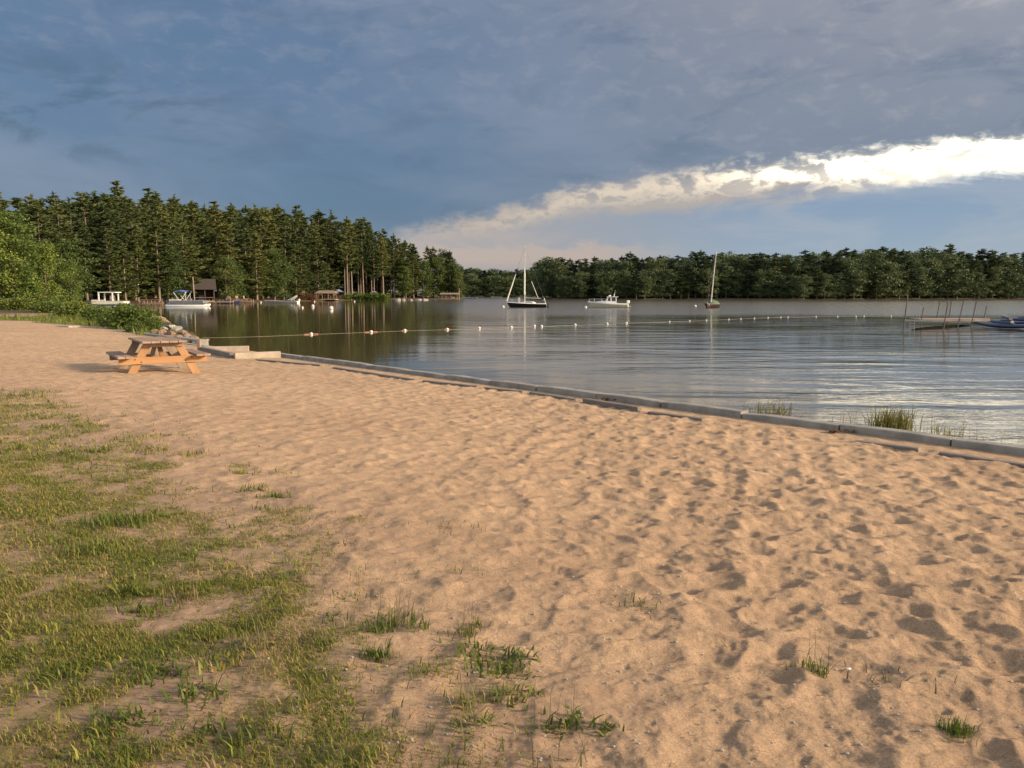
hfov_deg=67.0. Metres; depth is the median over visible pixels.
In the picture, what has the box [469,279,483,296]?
broadleaf tree
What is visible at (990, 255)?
pine tree
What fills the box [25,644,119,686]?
grass tuft
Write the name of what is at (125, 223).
pine tree
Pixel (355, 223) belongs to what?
pine tree
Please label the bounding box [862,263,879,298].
pine tree
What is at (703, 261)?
pine tree
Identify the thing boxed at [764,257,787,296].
pine tree
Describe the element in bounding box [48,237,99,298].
broadleaf tree
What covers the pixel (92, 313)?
shrub
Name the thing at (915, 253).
broadleaf tree
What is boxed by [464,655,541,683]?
grass tuft
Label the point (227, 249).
pine tree
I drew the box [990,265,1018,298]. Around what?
broadleaf tree
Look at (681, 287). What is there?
pine tree
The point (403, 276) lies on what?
broadleaf tree
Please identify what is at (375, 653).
grass tuft
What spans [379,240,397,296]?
pine tree
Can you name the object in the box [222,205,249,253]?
pine tree
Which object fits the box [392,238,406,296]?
pine tree
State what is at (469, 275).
broadleaf tree
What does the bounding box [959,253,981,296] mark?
pine tree
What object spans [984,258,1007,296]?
pine tree
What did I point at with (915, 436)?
concrete kerb
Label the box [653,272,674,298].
broadleaf tree
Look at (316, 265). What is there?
pine tree
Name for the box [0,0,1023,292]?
sky
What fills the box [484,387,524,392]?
edging slab
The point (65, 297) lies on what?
shrub
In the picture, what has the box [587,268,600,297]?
pine tree
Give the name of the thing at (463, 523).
grass tuft
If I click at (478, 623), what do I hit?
grass tuft
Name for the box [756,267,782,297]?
broadleaf tree
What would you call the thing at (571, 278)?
broadleaf tree
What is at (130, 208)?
pine tree
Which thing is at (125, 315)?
shrub
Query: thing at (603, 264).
broadleaf tree
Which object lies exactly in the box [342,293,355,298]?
hedge shrub
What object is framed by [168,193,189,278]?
pine tree
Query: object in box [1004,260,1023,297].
pine tree
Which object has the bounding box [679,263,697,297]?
pine tree
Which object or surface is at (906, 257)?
broadleaf tree
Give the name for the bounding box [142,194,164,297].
pine tree
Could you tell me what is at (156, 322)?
shrub
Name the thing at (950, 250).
pine tree
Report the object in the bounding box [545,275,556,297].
pine tree
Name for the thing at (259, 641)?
grass tuft
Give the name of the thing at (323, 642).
grass tuft
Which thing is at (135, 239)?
pine tree
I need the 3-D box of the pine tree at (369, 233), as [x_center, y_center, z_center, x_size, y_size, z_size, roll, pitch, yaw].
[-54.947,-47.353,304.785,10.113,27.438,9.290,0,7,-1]
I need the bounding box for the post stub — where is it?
[197,339,200,350]
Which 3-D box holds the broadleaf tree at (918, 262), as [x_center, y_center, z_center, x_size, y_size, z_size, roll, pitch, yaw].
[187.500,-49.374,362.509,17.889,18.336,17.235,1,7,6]
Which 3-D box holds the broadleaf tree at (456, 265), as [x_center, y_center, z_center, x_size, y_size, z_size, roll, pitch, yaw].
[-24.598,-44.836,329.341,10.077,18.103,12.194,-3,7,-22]
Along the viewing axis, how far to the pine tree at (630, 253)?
353.80 m
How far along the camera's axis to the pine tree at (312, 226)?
281.44 m
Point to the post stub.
(199, 344)
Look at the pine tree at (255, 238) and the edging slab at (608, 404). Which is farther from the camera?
the pine tree at (255, 238)
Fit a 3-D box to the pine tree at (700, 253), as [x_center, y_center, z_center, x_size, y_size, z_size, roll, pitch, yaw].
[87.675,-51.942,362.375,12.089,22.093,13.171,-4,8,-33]
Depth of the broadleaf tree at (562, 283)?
345.57 m
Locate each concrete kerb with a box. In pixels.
[281,353,302,359]
[302,356,334,363]
[332,360,372,367]
[367,365,409,373]
[406,370,448,378]
[446,374,490,384]
[490,380,542,390]
[537,386,602,398]
[596,393,665,407]
[661,401,747,417]
[742,413,841,429]
[840,423,955,445]
[951,438,1023,455]
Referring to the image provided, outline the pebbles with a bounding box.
[238,449,1021,767]
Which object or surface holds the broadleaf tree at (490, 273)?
on the terrain at (339, 295)
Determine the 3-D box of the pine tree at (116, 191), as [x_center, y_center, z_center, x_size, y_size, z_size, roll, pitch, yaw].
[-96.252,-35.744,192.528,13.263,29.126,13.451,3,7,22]
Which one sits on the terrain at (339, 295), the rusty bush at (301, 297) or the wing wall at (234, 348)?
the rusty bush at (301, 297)
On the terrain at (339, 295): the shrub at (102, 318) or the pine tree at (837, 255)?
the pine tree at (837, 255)
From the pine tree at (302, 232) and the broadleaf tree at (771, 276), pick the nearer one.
the pine tree at (302, 232)
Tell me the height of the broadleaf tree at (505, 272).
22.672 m
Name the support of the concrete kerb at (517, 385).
on the sand beach
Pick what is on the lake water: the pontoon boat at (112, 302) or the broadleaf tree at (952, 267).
the pontoon boat at (112, 302)
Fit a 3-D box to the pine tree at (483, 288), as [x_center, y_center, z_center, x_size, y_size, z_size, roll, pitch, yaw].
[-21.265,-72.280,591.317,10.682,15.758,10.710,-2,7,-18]
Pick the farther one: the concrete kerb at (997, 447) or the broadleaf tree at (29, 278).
the broadleaf tree at (29, 278)
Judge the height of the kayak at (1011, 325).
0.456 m
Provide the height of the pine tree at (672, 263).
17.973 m
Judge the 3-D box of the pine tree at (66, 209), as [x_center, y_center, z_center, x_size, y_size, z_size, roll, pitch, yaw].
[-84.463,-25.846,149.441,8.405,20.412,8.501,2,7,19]
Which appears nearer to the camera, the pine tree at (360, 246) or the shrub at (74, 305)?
the shrub at (74, 305)
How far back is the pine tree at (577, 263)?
359.15 m
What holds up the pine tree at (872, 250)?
on the terrain at (339, 295)
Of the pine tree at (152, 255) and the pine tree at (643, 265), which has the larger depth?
the pine tree at (643, 265)
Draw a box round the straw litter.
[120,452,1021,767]
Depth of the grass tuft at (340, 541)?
4.97 m
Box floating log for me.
[912,325,969,329]
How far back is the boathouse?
184.72 m
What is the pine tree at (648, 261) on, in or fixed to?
on the terrain at (339, 295)
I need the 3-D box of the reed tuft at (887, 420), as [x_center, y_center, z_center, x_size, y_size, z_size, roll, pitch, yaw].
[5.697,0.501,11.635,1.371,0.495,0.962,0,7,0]
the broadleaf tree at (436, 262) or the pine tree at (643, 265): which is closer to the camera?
the broadleaf tree at (436, 262)
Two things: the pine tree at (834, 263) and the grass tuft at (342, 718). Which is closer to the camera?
the grass tuft at (342, 718)
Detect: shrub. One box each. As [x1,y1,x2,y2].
[0,297,43,309]
[5,292,51,303]
[21,299,66,312]
[38,301,97,316]
[42,295,90,303]
[71,305,111,320]
[92,308,118,326]
[93,303,168,329]
[121,321,148,332]
[137,308,166,320]
[142,316,168,329]
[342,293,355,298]
[352,292,363,299]
[361,293,373,299]
[368,292,382,299]
[375,293,390,299]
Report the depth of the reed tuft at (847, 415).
12.30 m
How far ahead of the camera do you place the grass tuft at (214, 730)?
2.82 m
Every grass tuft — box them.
[1,390,56,397]
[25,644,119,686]
[36,531,144,568]
[68,505,164,532]
[70,695,163,744]
[79,444,124,453]
[88,431,168,443]
[106,574,161,598]
[114,592,200,622]
[116,444,174,455]
[123,654,209,688]
[151,668,240,712]
[153,710,273,754]
[163,564,206,607]
[165,447,208,458]
[185,644,273,675]
[188,623,239,647]
[203,705,335,761]
[227,467,261,474]
[227,599,288,652]
[236,480,275,492]
[247,488,290,499]
[251,500,282,513]
[268,696,404,738]
[280,554,327,568]
[301,666,410,728]
[304,633,337,653]
[305,731,418,767]
[307,606,347,627]
[316,589,366,601]
[324,538,355,546]
[346,620,399,639]
[350,578,431,632]
[351,634,401,663]
[355,705,467,752]
[392,654,465,685]
[399,717,507,767]
[400,616,446,633]
[417,560,482,574]
[425,657,495,716]
[429,520,488,534]
[432,632,507,666]
[447,601,489,640]
[449,710,508,736]
[462,615,493,630]
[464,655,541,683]
[466,678,546,710]
[491,641,546,670]
[524,674,603,740]
[531,716,603,767]
[593,716,630,736]
[609,589,660,618]
[781,659,809,669]
[796,633,841,677]
[840,659,901,691]
[872,669,956,705]
[933,713,981,746]
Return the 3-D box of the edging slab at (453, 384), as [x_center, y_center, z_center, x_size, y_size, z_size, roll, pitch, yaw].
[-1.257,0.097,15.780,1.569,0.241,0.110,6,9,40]
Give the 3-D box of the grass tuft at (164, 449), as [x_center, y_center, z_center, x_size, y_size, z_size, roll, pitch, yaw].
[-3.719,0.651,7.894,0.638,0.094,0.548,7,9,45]
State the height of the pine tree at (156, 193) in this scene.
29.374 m
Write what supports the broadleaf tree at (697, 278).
on the terrain at (339, 295)
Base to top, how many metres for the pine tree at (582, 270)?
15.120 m
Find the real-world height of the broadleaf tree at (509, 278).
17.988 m
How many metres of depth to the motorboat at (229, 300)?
180.91 m
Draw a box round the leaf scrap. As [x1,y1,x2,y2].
[829,429,854,432]
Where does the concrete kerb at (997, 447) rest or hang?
on the sand beach
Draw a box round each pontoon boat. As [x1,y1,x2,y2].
[86,292,128,307]
[164,290,210,306]
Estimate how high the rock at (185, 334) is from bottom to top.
0.365 m
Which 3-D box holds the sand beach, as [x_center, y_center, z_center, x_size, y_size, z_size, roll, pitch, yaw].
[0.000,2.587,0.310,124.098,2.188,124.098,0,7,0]
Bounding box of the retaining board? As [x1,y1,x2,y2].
[201,347,233,357]
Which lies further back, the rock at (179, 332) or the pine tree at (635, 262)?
the pine tree at (635, 262)
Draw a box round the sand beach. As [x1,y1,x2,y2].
[0,318,1023,767]
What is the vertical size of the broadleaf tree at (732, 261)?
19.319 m
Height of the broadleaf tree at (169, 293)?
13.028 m
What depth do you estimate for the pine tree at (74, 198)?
178.65 m
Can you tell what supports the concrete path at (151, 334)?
on the sand beach
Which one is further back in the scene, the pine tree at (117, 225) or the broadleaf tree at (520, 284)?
the broadleaf tree at (520, 284)
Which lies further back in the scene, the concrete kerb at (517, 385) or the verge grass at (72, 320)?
the verge grass at (72, 320)
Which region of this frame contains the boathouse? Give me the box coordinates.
[190,279,216,300]
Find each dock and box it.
[139,299,164,304]
[202,299,233,303]
[226,298,253,302]
[440,293,458,299]
[903,300,989,331]
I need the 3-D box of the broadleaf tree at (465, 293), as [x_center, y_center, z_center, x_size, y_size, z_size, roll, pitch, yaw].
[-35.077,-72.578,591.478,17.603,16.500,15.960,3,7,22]
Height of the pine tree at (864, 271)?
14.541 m
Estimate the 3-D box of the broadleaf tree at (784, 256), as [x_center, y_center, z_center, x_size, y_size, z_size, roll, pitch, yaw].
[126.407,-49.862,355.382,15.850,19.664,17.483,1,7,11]
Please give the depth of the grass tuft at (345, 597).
4.10 m
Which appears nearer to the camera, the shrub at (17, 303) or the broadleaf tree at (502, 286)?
the shrub at (17, 303)
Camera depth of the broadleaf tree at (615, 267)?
346.08 m
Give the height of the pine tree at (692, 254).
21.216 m
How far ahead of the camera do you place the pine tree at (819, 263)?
343.92 m
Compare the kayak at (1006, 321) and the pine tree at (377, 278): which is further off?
the pine tree at (377, 278)
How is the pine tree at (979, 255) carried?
on the terrain at (339, 295)
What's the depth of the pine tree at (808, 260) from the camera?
340.55 m
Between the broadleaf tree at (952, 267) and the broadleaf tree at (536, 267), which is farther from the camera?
the broadleaf tree at (536, 267)
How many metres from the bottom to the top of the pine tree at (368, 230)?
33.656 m
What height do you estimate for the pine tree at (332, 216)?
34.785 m
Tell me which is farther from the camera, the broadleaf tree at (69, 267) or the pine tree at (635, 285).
the pine tree at (635, 285)
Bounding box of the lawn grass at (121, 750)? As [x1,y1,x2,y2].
[0,375,535,767]
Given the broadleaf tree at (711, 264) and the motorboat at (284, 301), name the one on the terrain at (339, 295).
the broadleaf tree at (711, 264)
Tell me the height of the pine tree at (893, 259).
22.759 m
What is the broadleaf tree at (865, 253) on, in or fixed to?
on the terrain at (339, 295)
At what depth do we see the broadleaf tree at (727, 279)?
343.64 m
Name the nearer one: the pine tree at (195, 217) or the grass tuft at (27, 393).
the grass tuft at (27, 393)
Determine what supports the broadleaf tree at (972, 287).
on the terrain at (339, 295)
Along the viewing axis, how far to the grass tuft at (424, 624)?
3.68 m
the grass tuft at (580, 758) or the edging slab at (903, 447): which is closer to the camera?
the grass tuft at (580, 758)
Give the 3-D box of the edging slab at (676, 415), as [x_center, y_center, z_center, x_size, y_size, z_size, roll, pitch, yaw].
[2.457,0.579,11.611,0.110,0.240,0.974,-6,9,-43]
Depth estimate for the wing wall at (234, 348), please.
25.01 m
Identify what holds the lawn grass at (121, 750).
on the sand beach
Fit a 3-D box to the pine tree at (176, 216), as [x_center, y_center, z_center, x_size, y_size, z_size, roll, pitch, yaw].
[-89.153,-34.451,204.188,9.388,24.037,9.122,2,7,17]
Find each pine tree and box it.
[0,192,12,289]
[9,220,33,286]
[11,193,49,230]
[24,198,68,239]
[25,202,59,291]
[27,198,71,290]
[42,198,77,279]
[43,191,74,236]
[54,197,96,285]
[61,191,110,299]
[65,203,99,297]
[70,191,105,283]
[74,225,103,299]
[83,190,118,297]
[87,201,128,297]
[87,230,133,300]
[90,212,137,298]
[93,193,122,238]
[103,180,132,237]
[107,195,132,245]
[111,225,139,300]
[111,246,139,297]
[118,198,159,299]
[120,210,148,298]
[124,225,155,301]
[129,202,161,298]
[133,188,160,295]
[138,204,185,299]
[138,215,180,301]
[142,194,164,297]
[146,190,187,280]
[148,197,181,277]
[157,197,200,298]
[158,215,211,299]
[161,218,209,294]
[161,232,187,298]
[163,212,192,296]
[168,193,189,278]
[182,200,221,279]
[182,202,215,274]
[197,203,220,278]
[198,201,237,296]
[206,207,225,295]
[209,223,252,297]
[211,220,246,299]
[220,202,245,290]
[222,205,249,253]
[231,220,265,297]
[232,213,251,295]
[238,204,256,277]
[239,231,272,299]
[245,205,268,285]
[246,207,290,297]
[246,211,285,298]
[249,210,282,248]
[256,207,278,247]
[271,204,291,254]
[274,211,301,291]
[276,221,308,294]
[279,205,315,294]
[285,241,310,298]
[287,209,312,271]
[290,234,316,293]
[292,224,317,296]
[300,217,321,294]
[306,221,335,295]
[307,230,335,297]
[307,237,329,292]
[308,208,334,294]
[320,210,342,294]
[320,221,341,295]
[320,222,343,295]
[334,216,357,292]
[335,219,360,292]
[335,231,353,293]
[337,223,363,294]
[340,217,358,293]
[349,217,383,293]
[352,220,367,292]
[353,220,374,292]
[354,219,366,293]
[354,225,379,293]
[354,233,372,294]
[364,229,381,291]
[364,237,383,293]
[368,242,379,293]
[372,231,388,293]
[375,236,390,294]
[375,240,393,283]
[378,227,391,293]
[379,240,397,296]
[385,241,390,292]
[387,236,402,297]
[391,240,409,290]
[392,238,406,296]
[398,240,412,297]
[406,254,421,297]
[408,244,422,295]
[421,270,435,297]
[422,245,431,296]
[427,247,440,297]
[443,249,455,297]
[477,269,482,278]
[479,279,487,296]
[480,270,488,283]
[513,269,519,281]
[521,267,533,297]
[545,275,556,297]
[549,257,568,287]
[563,258,576,294]
[563,267,573,297]
[572,259,580,288]
[574,265,589,297]
[579,258,589,296]
[584,263,596,296]
[587,256,599,288]
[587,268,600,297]
[617,256,629,289]
[621,256,645,296]
[624,251,637,295]
[629,274,642,298]
[637,263,648,295]
[642,256,656,274]
[655,262,671,289]
[667,258,678,293]
[670,255,683,295]
[673,269,692,298]
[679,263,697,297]
[688,251,700,294]
[691,256,714,296]
[694,251,708,294]
[705,254,717,271]
[711,269,725,297]
[740,253,752,294]
[740,254,763,297]
[740,270,755,297]
[746,252,764,279]
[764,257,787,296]
[769,252,782,265]
[780,256,798,296]
[793,253,822,297]
[799,250,813,272]
[809,265,827,298]
[810,260,826,296]
[819,257,835,297]
[821,250,836,286]
[827,256,850,297]
[832,252,845,295]
[835,247,856,267]
[838,269,855,298]
[848,249,868,296]
[855,266,870,297]
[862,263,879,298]
[866,270,887,298]
[867,249,876,295]
[877,246,888,260]
[883,249,904,296]
[897,249,909,282]
[898,261,924,298]
[939,244,966,296]
[947,262,968,298]
[956,251,968,266]
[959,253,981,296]
[969,258,989,297]
[973,248,992,271]
[974,260,997,296]
[981,249,1004,296]
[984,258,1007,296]
[985,254,1017,297]
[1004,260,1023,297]
[1011,253,1022,266]
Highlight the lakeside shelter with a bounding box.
[315,290,337,299]
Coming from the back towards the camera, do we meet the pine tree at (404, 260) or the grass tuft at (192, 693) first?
the pine tree at (404, 260)
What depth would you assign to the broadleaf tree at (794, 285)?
332.70 m
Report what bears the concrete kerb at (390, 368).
on the sand beach
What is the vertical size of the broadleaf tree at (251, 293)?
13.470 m
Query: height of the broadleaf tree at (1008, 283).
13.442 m
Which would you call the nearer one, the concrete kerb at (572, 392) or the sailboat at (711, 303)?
the concrete kerb at (572, 392)
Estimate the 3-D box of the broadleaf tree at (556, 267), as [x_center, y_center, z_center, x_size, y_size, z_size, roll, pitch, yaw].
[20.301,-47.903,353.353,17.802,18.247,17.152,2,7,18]
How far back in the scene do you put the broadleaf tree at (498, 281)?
587.66 m
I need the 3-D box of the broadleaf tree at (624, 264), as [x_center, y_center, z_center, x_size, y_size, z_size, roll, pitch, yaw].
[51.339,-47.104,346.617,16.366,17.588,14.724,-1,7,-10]
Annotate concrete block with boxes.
[56,325,81,327]
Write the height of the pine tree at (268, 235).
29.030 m
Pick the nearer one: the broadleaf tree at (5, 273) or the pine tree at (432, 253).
the broadleaf tree at (5, 273)
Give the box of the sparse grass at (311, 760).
[239,517,555,767]
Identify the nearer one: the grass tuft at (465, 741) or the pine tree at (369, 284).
the grass tuft at (465, 741)
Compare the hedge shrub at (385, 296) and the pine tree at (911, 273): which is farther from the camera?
the pine tree at (911, 273)
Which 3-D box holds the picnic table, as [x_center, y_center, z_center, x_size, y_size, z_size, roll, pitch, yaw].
[-7.849,-0.574,17.136,1.822,0.851,1.946,-4,8,-34]
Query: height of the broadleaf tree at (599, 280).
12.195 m
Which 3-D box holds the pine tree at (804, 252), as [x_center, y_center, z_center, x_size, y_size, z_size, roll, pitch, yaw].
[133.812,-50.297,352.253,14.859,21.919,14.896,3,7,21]
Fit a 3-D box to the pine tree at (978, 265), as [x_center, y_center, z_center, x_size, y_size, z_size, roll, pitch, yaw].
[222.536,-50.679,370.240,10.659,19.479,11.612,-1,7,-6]
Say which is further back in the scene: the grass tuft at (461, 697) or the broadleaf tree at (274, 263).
the broadleaf tree at (274, 263)
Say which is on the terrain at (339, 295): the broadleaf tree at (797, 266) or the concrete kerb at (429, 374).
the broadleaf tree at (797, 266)
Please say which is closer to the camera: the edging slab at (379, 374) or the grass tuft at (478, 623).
the grass tuft at (478, 623)
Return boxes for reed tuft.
[741,398,808,417]
[823,408,873,422]
[847,401,931,431]
[923,419,976,439]
[969,421,1018,441]
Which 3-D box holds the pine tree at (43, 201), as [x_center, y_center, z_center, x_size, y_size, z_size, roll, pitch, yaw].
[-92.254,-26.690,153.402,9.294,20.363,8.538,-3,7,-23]
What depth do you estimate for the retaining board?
23.16 m
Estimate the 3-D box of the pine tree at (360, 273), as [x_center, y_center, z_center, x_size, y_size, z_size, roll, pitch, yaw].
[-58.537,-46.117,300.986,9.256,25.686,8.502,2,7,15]
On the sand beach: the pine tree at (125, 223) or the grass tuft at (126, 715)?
the grass tuft at (126, 715)
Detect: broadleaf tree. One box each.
[0,211,52,298]
[0,218,30,298]
[1,234,55,293]
[19,241,73,299]
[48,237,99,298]
[53,258,85,300]
[144,244,188,300]
[210,254,243,299]
[231,261,249,296]
[240,256,274,298]
[258,248,294,299]
[268,257,297,298]
[391,258,414,297]
[400,266,418,297]
[414,258,433,297]
[425,255,449,297]
[435,248,452,297]
[447,258,465,297]
[451,271,466,296]
[455,276,471,296]
[462,267,482,291]
[462,273,484,296]
[463,279,475,295]
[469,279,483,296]
[479,270,496,284]
[483,276,500,296]
[486,268,504,280]
[488,275,510,296]
[490,277,512,296]
[498,276,516,296]
[501,270,513,286]
[503,280,519,296]
[510,277,523,295]
[513,269,527,286]
[516,279,525,295]
[522,260,545,297]
[522,269,537,297]
[530,270,541,297]
[533,266,550,297]
[534,256,560,297]
[536,259,573,297]
[553,275,569,297]
[562,275,579,297]
[570,271,591,297]
[587,260,617,296]
[591,272,612,298]
[595,259,608,282]
[596,269,621,296]
[604,263,627,296]
[605,270,628,297]
[614,259,642,296]
[617,270,635,297]
[631,269,657,298]
[640,257,670,297]
[643,270,666,297]
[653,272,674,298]
[659,255,672,270]
[660,269,682,298]
[670,262,689,294]
[673,258,698,295]
[686,267,707,297]
[695,267,721,297]
[697,257,727,294]
[710,261,733,297]
[713,251,741,293]
[715,263,743,297]
[717,255,745,296]
[729,273,747,297]
[730,254,759,296]
[747,269,772,297]
[750,257,781,296]
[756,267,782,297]
[770,273,791,297]
[776,254,792,271]
[781,261,817,297]
[784,274,802,297]
[785,255,806,292]
[795,275,815,298]
[805,252,827,296]
[814,273,837,298]
[827,272,844,298]
[835,256,867,297]
[841,260,871,298]
[850,251,875,288]
[850,257,873,296]
[855,250,895,297]
[866,259,899,294]
[877,262,905,297]
[887,264,914,298]
[890,251,927,296]
[906,259,936,296]
[908,251,932,296]
[908,265,933,297]
[911,246,937,287]
[922,268,946,297]
[923,257,952,294]
[927,251,970,296]
[929,265,951,297]
[935,263,967,298]
[946,254,981,296]
[962,272,979,297]
[969,273,991,298]
[982,266,1006,297]
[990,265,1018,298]
[995,256,1023,294]
[999,271,1020,298]
[1010,272,1023,297]
[1015,257,1023,297]
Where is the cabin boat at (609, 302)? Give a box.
[588,293,630,307]
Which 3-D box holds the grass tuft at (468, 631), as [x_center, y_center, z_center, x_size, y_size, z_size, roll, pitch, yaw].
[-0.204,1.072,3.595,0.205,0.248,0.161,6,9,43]
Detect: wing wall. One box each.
[203,346,248,351]
[234,351,280,358]
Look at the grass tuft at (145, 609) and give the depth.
3.94 m
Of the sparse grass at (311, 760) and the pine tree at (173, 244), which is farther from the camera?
the pine tree at (173, 244)
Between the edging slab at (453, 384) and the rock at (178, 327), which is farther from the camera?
the rock at (178, 327)
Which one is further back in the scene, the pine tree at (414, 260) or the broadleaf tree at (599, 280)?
the broadleaf tree at (599, 280)
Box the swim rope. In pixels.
[217,316,870,337]
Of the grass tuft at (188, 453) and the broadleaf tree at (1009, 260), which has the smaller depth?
the grass tuft at (188, 453)
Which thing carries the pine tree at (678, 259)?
on the terrain at (339, 295)
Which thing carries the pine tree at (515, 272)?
on the terrain at (339, 295)
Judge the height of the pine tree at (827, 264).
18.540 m
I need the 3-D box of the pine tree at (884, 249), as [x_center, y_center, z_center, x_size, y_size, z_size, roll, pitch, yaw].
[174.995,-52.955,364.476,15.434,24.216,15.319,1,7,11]
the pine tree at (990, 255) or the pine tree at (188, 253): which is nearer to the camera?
the pine tree at (188, 253)
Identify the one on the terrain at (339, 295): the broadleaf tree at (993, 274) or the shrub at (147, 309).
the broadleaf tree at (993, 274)
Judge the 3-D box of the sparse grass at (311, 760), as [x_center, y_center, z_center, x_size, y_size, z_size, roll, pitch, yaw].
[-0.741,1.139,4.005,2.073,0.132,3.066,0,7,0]
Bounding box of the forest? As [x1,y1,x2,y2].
[0,192,1016,297]
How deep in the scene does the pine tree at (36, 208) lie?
137.29 m
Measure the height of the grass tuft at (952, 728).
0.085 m
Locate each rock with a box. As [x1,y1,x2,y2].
[156,329,166,333]
[164,331,175,335]
[170,326,182,329]
[176,330,186,334]
[183,332,191,336]
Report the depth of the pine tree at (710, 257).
357.40 m
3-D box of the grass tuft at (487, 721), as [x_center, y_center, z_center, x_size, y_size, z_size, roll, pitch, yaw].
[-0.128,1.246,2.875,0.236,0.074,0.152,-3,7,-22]
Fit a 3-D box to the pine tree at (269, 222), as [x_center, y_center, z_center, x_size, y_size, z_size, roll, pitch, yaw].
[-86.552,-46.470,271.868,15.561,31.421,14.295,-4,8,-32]
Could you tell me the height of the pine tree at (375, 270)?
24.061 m
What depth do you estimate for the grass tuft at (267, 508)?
5.79 m
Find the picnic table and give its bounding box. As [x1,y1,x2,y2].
[106,336,210,373]
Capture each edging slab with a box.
[255,359,322,365]
[333,367,417,379]
[422,380,479,386]
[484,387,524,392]
[529,392,579,400]
[583,398,641,411]
[648,411,705,420]
[856,440,920,451]
[939,451,1023,467]
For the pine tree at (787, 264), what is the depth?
341.10 m
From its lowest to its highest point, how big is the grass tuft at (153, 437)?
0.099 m
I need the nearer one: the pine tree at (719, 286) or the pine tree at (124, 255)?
the pine tree at (124, 255)
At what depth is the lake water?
31.39 m
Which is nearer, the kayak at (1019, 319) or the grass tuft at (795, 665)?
the grass tuft at (795, 665)
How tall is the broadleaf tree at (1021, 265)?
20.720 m
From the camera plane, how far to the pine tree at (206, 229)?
214.82 m
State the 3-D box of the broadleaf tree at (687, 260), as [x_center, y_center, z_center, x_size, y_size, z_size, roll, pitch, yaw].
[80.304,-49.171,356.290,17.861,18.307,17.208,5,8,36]
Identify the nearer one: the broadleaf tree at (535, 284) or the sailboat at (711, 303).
the sailboat at (711, 303)
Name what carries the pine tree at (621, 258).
on the terrain at (339, 295)
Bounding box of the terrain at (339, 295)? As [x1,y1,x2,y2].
[0,291,1023,319]
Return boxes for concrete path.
[116,330,163,336]
[159,335,208,345]
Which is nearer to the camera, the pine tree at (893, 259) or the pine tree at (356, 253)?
the pine tree at (356, 253)
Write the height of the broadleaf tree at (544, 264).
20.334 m
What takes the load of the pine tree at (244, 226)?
on the terrain at (339, 295)
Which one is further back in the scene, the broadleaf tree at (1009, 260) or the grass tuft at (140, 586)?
the broadleaf tree at (1009, 260)
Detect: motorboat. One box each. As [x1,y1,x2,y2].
[216,299,240,302]
[264,296,299,302]
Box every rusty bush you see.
[295,293,309,299]
[307,293,318,300]
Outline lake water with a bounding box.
[111,297,1023,445]
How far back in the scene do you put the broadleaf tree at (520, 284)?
589.09 m
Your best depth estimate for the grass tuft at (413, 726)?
2.83 m
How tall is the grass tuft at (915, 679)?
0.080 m
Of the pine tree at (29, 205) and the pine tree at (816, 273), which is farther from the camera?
the pine tree at (816, 273)
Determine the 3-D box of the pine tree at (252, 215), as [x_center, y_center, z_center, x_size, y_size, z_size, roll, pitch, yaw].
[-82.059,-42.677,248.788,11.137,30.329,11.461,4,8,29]
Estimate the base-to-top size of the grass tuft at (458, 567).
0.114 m
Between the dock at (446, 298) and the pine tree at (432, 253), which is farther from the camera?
the pine tree at (432, 253)
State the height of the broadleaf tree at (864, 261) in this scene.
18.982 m
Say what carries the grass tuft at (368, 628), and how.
on the sand beach
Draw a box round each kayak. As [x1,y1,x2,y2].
[974,320,1023,328]
[987,318,1023,323]
[1002,316,1023,320]
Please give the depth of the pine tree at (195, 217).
208.68 m
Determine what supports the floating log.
on the lake water
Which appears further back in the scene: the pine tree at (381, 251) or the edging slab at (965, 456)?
the pine tree at (381, 251)
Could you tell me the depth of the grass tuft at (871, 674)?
3.29 m
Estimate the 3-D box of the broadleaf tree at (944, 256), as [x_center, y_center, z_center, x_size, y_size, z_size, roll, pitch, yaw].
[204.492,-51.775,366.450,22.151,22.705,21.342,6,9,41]
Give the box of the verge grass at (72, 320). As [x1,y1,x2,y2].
[0,307,182,335]
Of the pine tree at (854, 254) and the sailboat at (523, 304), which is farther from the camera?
the pine tree at (854, 254)
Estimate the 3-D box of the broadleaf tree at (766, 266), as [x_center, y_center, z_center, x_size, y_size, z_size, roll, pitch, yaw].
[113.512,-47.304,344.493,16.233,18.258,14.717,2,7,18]
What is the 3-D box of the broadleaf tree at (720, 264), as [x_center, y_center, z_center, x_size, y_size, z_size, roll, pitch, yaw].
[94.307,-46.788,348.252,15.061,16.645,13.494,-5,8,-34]
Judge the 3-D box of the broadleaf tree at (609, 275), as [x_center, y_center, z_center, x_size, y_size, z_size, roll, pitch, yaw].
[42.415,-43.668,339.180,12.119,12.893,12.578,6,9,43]
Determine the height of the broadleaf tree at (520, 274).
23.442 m
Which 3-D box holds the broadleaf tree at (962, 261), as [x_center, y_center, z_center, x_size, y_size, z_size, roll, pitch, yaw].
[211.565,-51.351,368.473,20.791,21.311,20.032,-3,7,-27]
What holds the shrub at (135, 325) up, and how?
on the sand beach
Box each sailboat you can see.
[506,246,548,306]
[704,252,720,307]
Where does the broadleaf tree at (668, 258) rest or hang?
on the terrain at (339, 295)
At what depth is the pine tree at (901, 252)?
366.04 m
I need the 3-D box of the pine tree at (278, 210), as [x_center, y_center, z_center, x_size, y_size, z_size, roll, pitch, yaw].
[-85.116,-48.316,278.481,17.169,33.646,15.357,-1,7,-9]
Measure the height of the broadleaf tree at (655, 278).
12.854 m
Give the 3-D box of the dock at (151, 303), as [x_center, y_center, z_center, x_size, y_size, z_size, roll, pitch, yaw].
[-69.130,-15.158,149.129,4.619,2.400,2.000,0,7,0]
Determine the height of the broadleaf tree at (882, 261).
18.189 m
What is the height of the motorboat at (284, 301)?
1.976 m
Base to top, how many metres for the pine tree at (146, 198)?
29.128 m

